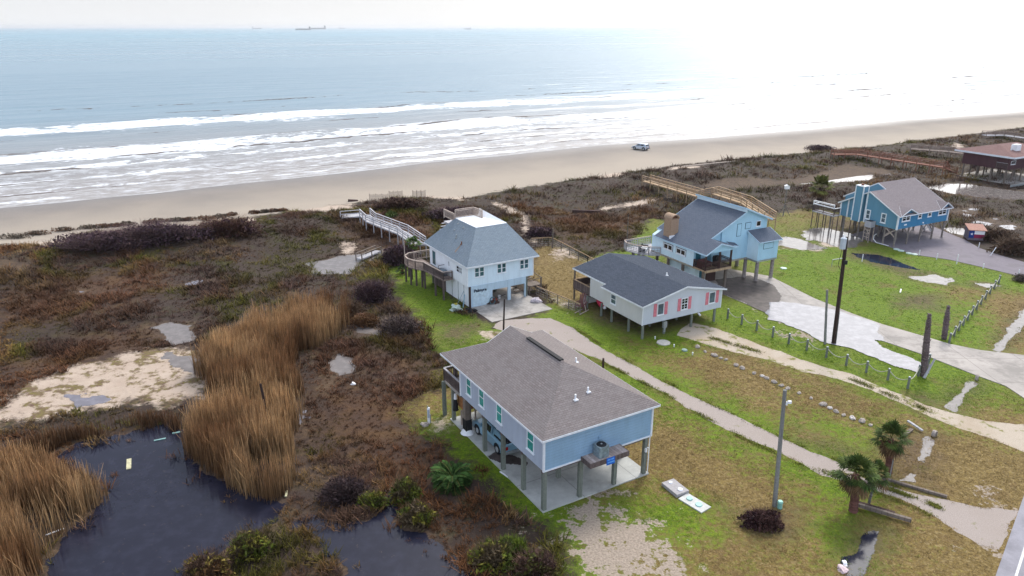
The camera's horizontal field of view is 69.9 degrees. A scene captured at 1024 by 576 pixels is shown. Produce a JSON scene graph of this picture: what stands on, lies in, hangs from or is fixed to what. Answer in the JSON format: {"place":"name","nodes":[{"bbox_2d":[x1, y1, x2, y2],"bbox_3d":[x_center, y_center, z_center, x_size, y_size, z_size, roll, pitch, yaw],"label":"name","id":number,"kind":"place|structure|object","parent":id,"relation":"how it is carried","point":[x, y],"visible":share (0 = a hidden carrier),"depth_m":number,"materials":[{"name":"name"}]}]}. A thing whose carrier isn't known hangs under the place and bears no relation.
{"place":"outdoors","nodes":[
{"label":"outdoors","id":0,"kind":"place"},
{"bbox_2d":[64,393,110,407],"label":"water","id":1,"kind":"structure","parent":0,"point":[77,400],"depth_m":56.40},
{"bbox_2d":[45,420,285,575],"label":"water","id":2,"kind":"structure","parent":0,"point":[155,515],"depth_m":43.26,"materials":[{"name":"liquid"}]},
{"bbox_2d":[150,322,195,345],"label":"water","id":3,"kind":"structure","parent":0,"point":[176,333],"depth_m":68.79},
{"bbox_2d":[160,352,205,376],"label":"water","id":4,"kind":"structure","parent":0,"point":[184,363],"depth_m":62.82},
{"bbox_2d":[329,353,354,375],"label":"water","id":5,"kind":"structure","parent":0,"point":[339,365],"depth_m":62.08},
{"bbox_2d":[306,249,382,273],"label":"water","id":6,"kind":"structure","parent":0,"point":[340,264],"depth_m":88.53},
{"bbox_2d":[348,324,384,335],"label":"water","id":7,"kind":"structure","parent":0,"point":[366,330],"depth_m":69.25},
{"bbox_2d":[290,490,471,575],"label":"water","id":8,"kind":"structure","parent":0,"point":[374,546],"depth_m":40.27,"materials":[{"name":"liquid"}]},
{"bbox_2d":[0,112,1023,575],"bbox_3d":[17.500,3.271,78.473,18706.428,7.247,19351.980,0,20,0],"label":"ground","id":9,"kind":"structure","parent":0,"point":[604,538],"depth_m":63.61,"materials":[{"name":"plant"}]},
{"bbox_2d":[0,231,32,238],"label":"beach plant","id":10,"kind":"object","parent":9,"relation":"on","point":[20,235],"visible":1,"depth_m":98.99,"materials":[{"name":"brown plant"}]},
{"bbox_2d":[24,229,51,234],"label":"beach plant","id":11,"kind":"object","parent":9,"relation":"on","point":[37,233],"visible":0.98,"depth_m":100.88,"materials":[{"name":"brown plant"}]},
{"bbox_2d":[51,226,80,231],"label":"beach plant","id":12,"kind":"object","parent":9,"relation":"on","point":[65,228],"visible":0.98,"depth_m":102.76,"materials":[{"name":"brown plant"}]},
{"bbox_2d":[16,408,183,458],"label":"reeds","id":13,"kind":"object","parent":9,"relation":"on","point":[64,436],"visible":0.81,"depth_m":50.94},
{"bbox_2d":[36,223,169,252],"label":"shrub","id":14,"kind":"object","parent":9,"relation":"on","point":[92,241],"visible":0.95,"depth_m":91.76,"materials":[{"name":"brown plant"}]},
{"bbox_2d":[94,216,216,243],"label":"shrub","id":15,"kind":"object","parent":9,"relation":"on","point":[167,232],"visible":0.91,"depth_m":94.60,"materials":[{"name":"brown plant"}]},
{"bbox_2d":[0,283,353,575],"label":"reed bed","id":16,"kind":"object","parent":9,"relation":"on","point":[232,431],"visible":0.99,"depth_m":48.50,"materials":[{"name":"plant"}]},
{"bbox_2d":[179,544,235,575],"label":"shrub","id":17,"kind":"object","parent":9,"relation":"on","point":[209,564],"visible":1,"depth_m":37.57,"materials":[{"name":"green plant"}]},
{"bbox_2d":[182,212,268,238],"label":"shrub","id":18,"kind":"object","parent":9,"relation":"on","point":[225,226],"visible":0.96,"depth_m":97.88,"materials":[{"name":"brown plant"}]},
{"bbox_2d":[224,523,275,566],"bbox_3d":[-14.214,13.693,39.521,2.424,1.713,2.284,11,22,27],"label":"shrub","id":19,"kind":"object","parent":9,"relation":"on","point":[250,544],"visible":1,"depth_m":39.29,"materials":[{"name":"green plant"}]},
{"bbox_2d":[312,472,373,511],"bbox_3d":[-10.058,12.166,44.116,3.386,1.511,3.079,-17,26,-39],"label":"shrub","id":20,"kind":"object","parent":9,"relation":"on","point":[348,490],"visible":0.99,"depth_m":43.92,"materials":[{"name":"brown plant"}]},
{"bbox_2d":[330,298,366,321],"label":"shrub","id":21,"kind":"object","parent":9,"relation":"on","point":[356,310],"visible":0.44,"depth_m":71.85,"materials":[{"name":"brown plant"}]},
{"bbox_2d":[340,210,361,218],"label":"viewing platform","id":22,"kind":"structure","parent":9,"relation":"on","point":[352,215],"depth_m":106.68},
{"bbox_2d":[348,311,379,328],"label":"shrub","id":23,"kind":"object","parent":9,"relation":"on","point":[364,320],"visible":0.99,"depth_m":70.05,"materials":[{"name":"brown plant"}]},
{"bbox_2d":[355,245,381,261],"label":"footbridge","id":24,"kind":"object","parent":9,"relation":"on","point":[368,255],"visible":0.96,"depth_m":91.04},
{"bbox_2d":[349,275,394,304],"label":"shrub","id":25,"kind":"object","parent":9,"relation":"on","point":[369,292],"visible":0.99,"depth_m":76.11,"materials":[{"name":"brown plant"}]},
{"bbox_2d":[355,486,390,509],"bbox_3d":[-8.354,12.577,43.691,1.909,1.021,1.916,-18,26,-40],"label":"shrub","id":26,"kind":"object","parent":9,"relation":"on","point":[374,498],"visible":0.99,"depth_m":43.53,"materials":[{"name":"green plant"}]},
{"bbox_2d":[359,208,426,253],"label":"boardwalk","id":27,"kind":"structure","parent":9,"relation":"on","point":[398,230],"depth_m":98.09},
{"bbox_2d":[376,313,423,336],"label":"shrub","id":28,"kind":"object","parent":9,"relation":"on","point":[401,324],"visible":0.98,"depth_m":68.15,"materials":[{"name":"brown plant"}]},
{"bbox_2d":[380,243,420,266],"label":"shrub","id":29,"kind":"object","parent":9,"relation":"on","point":[393,255],"visible":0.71,"depth_m":87.71,"materials":[{"name":"brown plant"}]},
{"bbox_2d":[371,195,430,208],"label":"shrub","id":30,"kind":"object","parent":9,"relation":"on","point":[401,202],"visible":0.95,"depth_m":111.53,"materials":[{"name":"brown plant"}]},
{"bbox_2d":[395,264,407,273],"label":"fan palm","id":31,"kind":"object","parent":9,"relation":"on","point":[401,268],"visible":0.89,"depth_m":84.69,"materials":[{"name":"green plant"}]},
{"bbox_2d":[388,471,422,506],"bbox_3d":[-6.417,12.038,44.166,2.189,1.718,2.017,0,20,0],"label":"shrub","id":32,"kind":"object","parent":9,"relation":"on","point":[403,490],"visible":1,"depth_m":43.89,"materials":[{"name":"green plant"}]},
{"bbox_2d":[406,235,422,255],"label":"fan palm","id":33,"kind":"object","parent":9,"relation":"on","point":[413,239],"visible":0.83,"depth_m":88.89,"materials":[{"name":"green plant"}]},
{"bbox_2d":[396,497,438,532],"bbox_3d":[-5.492,12.910,42.191,2.207,1.397,2.192,18,26,41],"label":"shrub","id":34,"kind":"object","parent":9,"relation":"on","point":[413,515],"visible":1,"depth_m":41.94,"materials":[{"name":"green plant"}]},
{"bbox_2d":[427,460,473,495],"bbox_3d":[-3.862,11.895,45.709,2.964,1.788,2.758,0,20,0],"label":"date palm","id":35,"kind":"object","parent":9,"relation":"on","point":[459,472],"visible":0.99,"depth_m":45.45,"materials":[{"name":"green plant"}]},
{"bbox_2d":[421,204,482,219],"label":"shrub","id":36,"kind":"object","parent":9,"relation":"on","point":[436,214],"visible":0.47,"depth_m":108.22,"materials":[{"name":"brown plant"}]},
{"bbox_2d":[403,207,551,321],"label":"stilt house","id":37,"kind":"structure","parent":9,"relation":"on","point":[481,258],"depth_m":76.45,"materials":[{"name":"wood"}]},
{"bbox_2d":[473,290,489,306],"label":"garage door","id":38,"kind":"structure","parent":37,"relation":"in","point":[479,298],"depth_m":75.06,"materials":[{"name":"paint"}]},
{"bbox_2d":[464,532,516,575],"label":"shrub","id":39,"kind":"object","parent":9,"relation":"on","point":[494,555],"visible":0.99,"depth_m":38.60,"materials":[{"name":"green plant"}]},
{"bbox_2d":[0,127,1023,575],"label":"marsh brush","id":40,"kind":"object","parent":9,"relation":"on","point":[84,349],"visible":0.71,"depth_m":76.76,"materials":[{"name":"plant"}]},
{"bbox_2d":[495,533,533,561],"bbox_3d":[-0.034,13.989,39.645,2.670,1.070,2.009,0,20,0],"label":"shrub","id":41,"kind":"object","parent":9,"relation":"on","point":[516,543],"visible":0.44,"depth_m":39.58,"materials":[{"name":"green plant"}]},
{"bbox_2d":[504,543,563,575],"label":"shrub","id":42,"kind":"object","parent":9,"relation":"on","point":[535,562],"visible":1,"depth_m":38.01,"materials":[{"name":"green plant"}]},
{"bbox_2d":[523,226,555,237],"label":"shrub","id":43,"kind":"object","parent":9,"relation":"on","point":[537,231],"visible":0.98,"depth_m":99.95,"materials":[{"name":"brown plant"}]},
{"bbox_2d":[440,326,660,512],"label":"stilt house","id":44,"kind":"structure","parent":9,"relation":"on","point":[552,409],"depth_m":45.50,"materials":[{"name":"wood"}]},
{"bbox_2d":[465,378,471,398],"bbox_3d":[-2.933,6.663,49.532,0.100,1.450,0.820,-11,22,-28],"label":"window","id":45,"kind":"structure","parent":44,"relation":"in","point":[468,383],"depth_m":49.61,"materials":[{"name":"green glass"}]},
{"bbox_2d":[478,388,484,409],"bbox_3d":[-2.015,7.196,48.035,0.100,1.450,0.850,-11,22,-28],"label":"window","id":46,"kind":"structure","parent":44,"relation":"in","point":[480,394],"depth_m":48.11,"materials":[{"name":"green glass"}]},
{"bbox_2d":[472,417,519,454],"bbox_3d":[-0.952,9.802,50.360,1.910,1.620,4.730,-11,22,-28],"label":"pickup truck","id":47,"kind":"object","parent":44,"relation":"on","point":[493,436],"visible":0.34,"depth_m":49.16,"materials":[{"name":"blue paint"}]},
{"bbox_2d":[495,404,502,426],"bbox_3d":[-0.815,7.892,46.076,0.100,1.450,0.850,-11,22,-28],"label":"window","id":48,"kind":"structure","parent":44,"relation":"in","point":[498,410],"depth_m":46.14,"materials":[{"name":"green glass"}]},
{"bbox_2d":[488,452,527,465],"bbox_3d":[-0.244,11.339,48.437,2.817,0.001,1.221,10,22,25],"label":"wet patch","id":49,"kind":"object","parent":44,"relation":"on","point":[510,459],"visible":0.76,"depth_m":48.55,"materials":[{"name":"concrete"}]},
{"bbox_2d":[526,431,534,455],"bbox_3d":[1.072,8.988,42.996,0.100,1.450,0.900,-11,22,-28],"label":"window","id":50,"kind":"structure","parent":44,"relation":"in","point":[530,438],"depth_m":43.04,"materials":[{"name":"green glass"}]},
{"bbox_2d":[593,440,608,458],"bbox_3d":[5.292,9.556,43.443,0.720,0.790,0.720,-11,22,-28],"label":"air conditioner","id":51,"kind":"object","parent":44,"relation":"on","point":[601,449],"visible":1,"depth_m":43.21,"materials":[{"name":"grey metal"}]},
{"bbox_2d":[536,286,580,313],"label":"yard fence","id":52,"kind":"object","parent":9,"relation":"on","point":[547,294],"visible":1,"depth_m":75.60,"materials":[{"name":"wood"}]},
{"bbox_2d":[531,237,592,261],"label":"yard fence","id":53,"kind":"object","parent":9,"relation":"on","point":[565,248],"visible":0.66,"depth_m":92.57,"materials":[{"name":"wood"}]},
{"bbox_2d":[575,293,587,310],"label":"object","id":54,"kind":"object","parent":9,"relation":"on","point":[582,301],"visible":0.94,"depth_m":74.54,"materials":[{"name":"grey wood"}]},
{"bbox_2d":[572,209,599,212],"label":"timber","id":55,"kind":"object","parent":9,"relation":"on","point":[582,211],"visible":1,"depth_m":112.24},
{"bbox_2d":[631,143,649,150],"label":"beach car","id":56,"kind":"object","parent":9,"relation":"on","point":[644,146],"visible":1,"depth_m":170.63,"materials":[{"name":"silver metal"}]},
{"bbox_2d":[573,253,726,338],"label":"stilt house","id":57,"kind":"structure","parent":9,"relation":"on","point":[642,291],"depth_m":70.39,"materials":[{"name":"grey"}]},
{"bbox_2d":[657,302,664,315],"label":"window","id":58,"kind":"structure","parent":57,"relation":"in","point":[660,307],"depth_m":67.48,"materials":[{"name":"grey glass"}]},
{"bbox_2d":[680,297,687,310],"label":"window","id":59,"kind":"structure","parent":57,"relation":"in","point":[684,302],"depth_m":68.78,"materials":[{"name":"white glass"}]},
{"bbox_2d":[708,291,715,304],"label":"window","id":60,"kind":"structure","parent":57,"relation":"in","point":[712,295],"depth_m":70.38,"materials":[{"name":"grey glass"}]},
{"bbox_2d":[657,340,669,345],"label":"manhole cover","id":61,"kind":"object","parent":9,"relation":"on","point":[663,342],"visible":1,"depth_m":66.44,"materials":[{"name":"concrete"}]},
{"bbox_2d":[662,478,688,497],"bbox_3d":[10.110,12.367,45.388,0.950,0.280,1.450,-10,22,-26],"label":"septic cover","id":62,"kind":"object","parent":9,"relation":"on","point":[675,488],"visible":1,"depth_m":45.26,"materials":[{"name":"concrete"}]},
{"bbox_2d":[678,493,710,513],"bbox_3d":[10.987,12.912,44.077,0.900,0.130,1.750,-15,24,-35],"label":"septic cover","id":63,"kind":"object","parent":9,"relation":"on","point":[695,503],"visible":1,"depth_m":43.98,"materials":[{"name":"concrete"}]},
{"bbox_2d":[624,194,782,286],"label":"stilt house","id":64,"kind":"structure","parent":9,"relation":"on","point":[686,238],"depth_m":81.88,"materials":[{"name":"wood"}]},
{"bbox_2d":[676,247,685,256],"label":"window","id":65,"kind":"structure","parent":64,"relation":"in","point":[679,251],"depth_m":81.02,"materials":[{"name":"white glass"}]},
{"bbox_2d":[387,213,1023,575],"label":"lawn tufts","id":66,"kind":"object","parent":9,"relation":"on","point":[742,474],"visible":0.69,"depth_m":52.16,"materials":[{"name":"plant"}]},
{"bbox_2d":[641,175,776,230],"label":"boardwalk","id":67,"kind":"structure","parent":9,"relation":"on","point":[741,201],"depth_m":115.60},
{"bbox_2d":[684,161,735,166],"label":"driftwood","id":68,"kind":"object","parent":9,"relation":"on","point":[708,164],"visible":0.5,"depth_m":148.50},
{"bbox_2d":[570,326,945,518],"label":"rut grass","id":69,"kind":"structure","parent":9,"relation":"on","point":[910,496],"depth_m":54.30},
{"bbox_2d":[736,504,784,533],"bbox_3d":[14.294,13.195,41.975,2.794,1.006,2.211,0,20,0],"label":"shrub","id":70,"kind":"object","parent":9,"relation":"on","point":[763,518],"visible":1,"depth_m":41.82,"materials":[{"name":"brown plant"}]},
{"bbox_2d":[772,389,791,506],"bbox_3d":[15.568,9.466,42.549,0.585,7.861,0.360,0,20,0],"label":"lamp pole","id":71,"kind":"object","parent":9,"relation":"on","point":[778,461],"visible":1,"depth_m":42.44,"materials":[{"name":"metal"}]},
{"bbox_2d":[804,144,835,150],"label":"shrub","id":72,"kind":"object","parent":9,"relation":"on","point":[815,147],"visible":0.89,"depth_m":168.52,"materials":[{"name":"brown plant"}]},
{"bbox_2d":[809,174,834,204],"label":"fan palm","id":73,"kind":"object","parent":9,"relation":"on","point":[820,193],"visible":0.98,"depth_m":116.46,"materials":[{"name":"green plant"}]},
{"bbox_2d":[823,290,827,344],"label":"service pole","id":74,"kind":"object","parent":9,"relation":"on","point":[825,323],"visible":1,"depth_m":65.41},
{"bbox_2d":[727,308,931,388],"bbox_3d":[26.891,4.806,65.575,17.741,1.100,6.036,17,26,39],"label":"rope fence","id":75,"kind":"object","parent":9,"relation":"on","point":[867,363],"visible":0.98,"depth_m":62.59,"materials":[{"name":"wood"}]},
{"bbox_2d":[831,235,847,343],"bbox_3d":[28.636,0.300,64.600,1.443,10.356,0.534,-3,20,-8],"label":"utility pole","id":76,"kind":"object","parent":9,"relation":"on","point":[843,243],"visible":1,"depth_m":64.44,"materials":[{"name":"paint"}]},
{"bbox_2d":[837,564,848,573],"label":"litter","id":77,"kind":"object","parent":9,"relation":"on","point":[842,569],"visible":1,"depth_m":38.58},
{"bbox_2d":[827,452,880,513],"bbox_3d":[19.974,11.322,42.876,2.967,3.986,2.571,11,22,28],"label":"fan palm","id":78,"kind":"object","parent":9,"relation":"on","point":[855,485],"visible":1,"depth_m":42.35,"materials":[{"name":"green plant"}]},
{"bbox_2d":[863,459,890,503],"bbox_3d":[21.719,11.614,43.607,1.793,2.938,1.919,0,20,0],"label":"fan palm","id":79,"kind":"object","parent":9,"relation":"on","point":[882,484],"visible":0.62,"depth_m":43.38,"materials":[{"name":"green plant"}]},
{"bbox_2d":[810,178,953,246],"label":"stilt house","id":80,"kind":"structure","parent":9,"relation":"on","point":[896,205],"depth_m":97.94,"materials":[{"name":"blue"}]},
{"bbox_2d":[858,503,911,522],"bbox_3d":[21.691,13.127,42.981,3.100,0.220,0.200,11,23,29],"label":"timber","id":81,"kind":"object","parent":9,"relation":"on","point":[885,512],"visible":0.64,"depth_m":42.82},
{"bbox_2d":[868,419,914,474],"bbox_3d":[24.018,10.103,46.594,2.544,3.791,2.410,0,20,0],"label":"fan palm","id":82,"kind":"object","parent":9,"relation":"on","point":[890,448],"visible":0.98,"depth_m":46.19,"materials":[{"name":"green plant"}]},
{"bbox_2d":[830,149,957,175],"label":"boardwalk","id":83,"kind":"structure","parent":9,"relation":"on","point":[881,157],"depth_m":148.47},
{"bbox_2d":[880,476,946,497],"bbox_3d":[24.630,12.299,45.698,4.400,0.160,0.160,12,23,31],"label":"timber","id":84,"kind":"object","parent":9,"relation":"on","point":[918,488],"visible":0.64,"depth_m":45.35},
{"bbox_2d":[920,313,931,376],"bbox_3d":[33.603,4.621,59.302,0.994,5.596,0.694,0,20,0],"label":"dead palm trunk","id":85,"kind":"object","parent":9,"relation":"on","point":[926,339],"visible":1,"depth_m":59.19,"materials":[{"name":"wood"}]},
{"bbox_2d":[909,144,963,158],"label":"boardwalk","id":86,"kind":"structure","parent":9,"relation":"on","point":[948,151],"depth_m":161.10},
{"bbox_2d":[941,305,950,339],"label":"dead palm trunk","id":87,"kind":"object","parent":9,"relation":"on","point":[945,323],"visible":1,"depth_m":66.73,"materials":[{"name":"wood"}]},
{"bbox_2d":[948,275,1000,342],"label":"rope fence","id":88,"kind":"object","parent":9,"relation":"on","point":[971,312],"visible":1,"depth_m":72.79,"materials":[{"name":"wood"}]},
{"bbox_2d":[963,223,987,240],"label":"garden shed","id":89,"kind":"structure","parent":9,"relation":"on","point":[974,232],"depth_m":98.17,"materials":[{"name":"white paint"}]},
{"bbox_2d":[954,142,1023,186],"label":"stilt house","id":90,"kind":"structure","parent":9,"relation":"on","point":[1006,157],"depth_m":136.33,"materials":[{"name":"wood"}]},
{"bbox_2d":[981,227,1019,242],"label":"shrub","id":91,"kind":"object","parent":9,"relation":"on","point":[991,234],"visible":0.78,"depth_m":97.82,"materials":[{"name":"brown plant"}]},
{"bbox_2d":[981,131,1023,142],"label":"boardwalk","id":92,"kind":"structure","parent":9,"relation":"on","point":[1008,135],"depth_m":182.63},
{"bbox_2d":[986,235,1023,255],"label":"shrub","id":93,"kind":"object","parent":9,"relation":"on","point":[1010,246],"visible":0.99,"depth_m":92.53,"materials":[{"name":"brown plant"}]},
{"bbox_2d":[1012,272,1023,281],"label":"shrub","id":94,"kind":"object","parent":9,"relation":"on","point":[1019,277],"visible":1,"depth_m":82.54,"materials":[{"name":"grey plant"}]},
{"bbox_2d":[0,28,1023,207],"bbox_3d":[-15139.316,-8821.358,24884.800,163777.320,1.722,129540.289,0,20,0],"label":"sea","id":95,"kind":"structure","parent":0,"point":[90,113],"depth_m":323.80,"materials":[{"name":"liquid"}]},
{"bbox_2d":[0,0,1023,27],"label":"sky","id":96,"kind":"structure","parent":0,"point":[13,13],"materials":[{"name":"white"}]},
{"bbox_2d":[493,318,1017,548],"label":"gravel driveway","id":97,"kind":"structure","parent":0,"point":[983,526],"depth_m":50.45,"materials":[{"name":"gravel"}]},
{"bbox_2d":[778,236,826,249],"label":"water","id":98,"kind":"structure","parent":0,"point":[795,243],"depth_m":96.69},
{"bbox_2d":[802,228,864,247],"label":"water","id":99,"kind":"structure","parent":0,"point":[829,237],"depth_m":99.91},
{"bbox_2d":[804,173,891,183],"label":"water","id":100,"kind":"structure","parent":0,"point":[867,177],"depth_m":138.95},
{"bbox_2d":[677,323,1023,451],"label":"shell driveway","id":101,"kind":"structure","parent":0,"point":[1010,435],"depth_m":59.95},
{"bbox_2d":[840,530,878,575],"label":"water","id":102,"kind":"structure","parent":0,"point":[862,556],"depth_m":39.66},
{"bbox_2d":[709,269,1023,397],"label":"concrete driveway","id":103,"kind":"structure","parent":0,"point":[1005,369],"depth_m":64.47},
{"bbox_2d":[715,275,781,311],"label":"wet patch","id":104,"kind":"object","parent":103,"relation":"on","point":[759,294],"visible":0.98,"depth_m":79.35,"materials":[{"name":"concrete"}]},
{"bbox_2d":[765,302,920,371],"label":"puddle","id":105,"kind":"object","parent":103,"relation":"on","point":[859,334],"visible":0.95,"depth_m":69.59,"materials":[{"name":"liquid"}]},
{"bbox_2d":[852,253,919,269],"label":"water","id":106,"kind":"structure","parent":0,"point":[881,259],"depth_m":90.05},
{"bbox_2d":[899,473,915,481],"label":"water","id":107,"kind":"structure","parent":0,"point":[911,478],"depth_m":46.52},
{"bbox_2d":[917,436,934,462],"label":"water","id":108,"kind":"structure","parent":0,"point":[926,445],"depth_m":49.96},
{"bbox_2d":[909,274,954,284],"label":"water","id":109,"kind":"structure","parent":0,"point":[935,278],"depth_m":83.26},
{"bbox_2d":[851,225,1023,274],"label":"paved driveway","id":110,"kind":"structure","parent":0,"point":[947,246],"depth_m":94.84,"materials":[{"name":"grey concrete"}]},
{"bbox_2d":[944,227,964,234],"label":"water","id":111,"kind":"structure","parent":0,"point":[960,231],"depth_m":103.36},
{"bbox_2d":[944,381,977,411],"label":"water","id":112,"kind":"structure","parent":0,"point":[956,402],"depth_m":56.55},
{"bbox_2d":[928,184,1023,199],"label":"water","id":113,"kind":"structure","parent":0,"point":[976,191],"depth_m":127.94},
{"bbox_2d":[992,309,1023,351],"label":"water","id":114,"kind":"structure","parent":0,"point":[1015,326],"depth_m":69.02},
{"bbox_2d":[996,497,1023,575],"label":"road","id":115,"kind":"structure","parent":0,"point":[1010,559],"depth_m":40.09,"materials":[{"name":"concrete"}]},
{"bbox_2d":[1015,548,1023,575],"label":"road edge line","id":116,"kind":"object","parent":115,"relation":"on","point":[1019,564],"depth_m":39.11,"materials":[{"name":"paint"}]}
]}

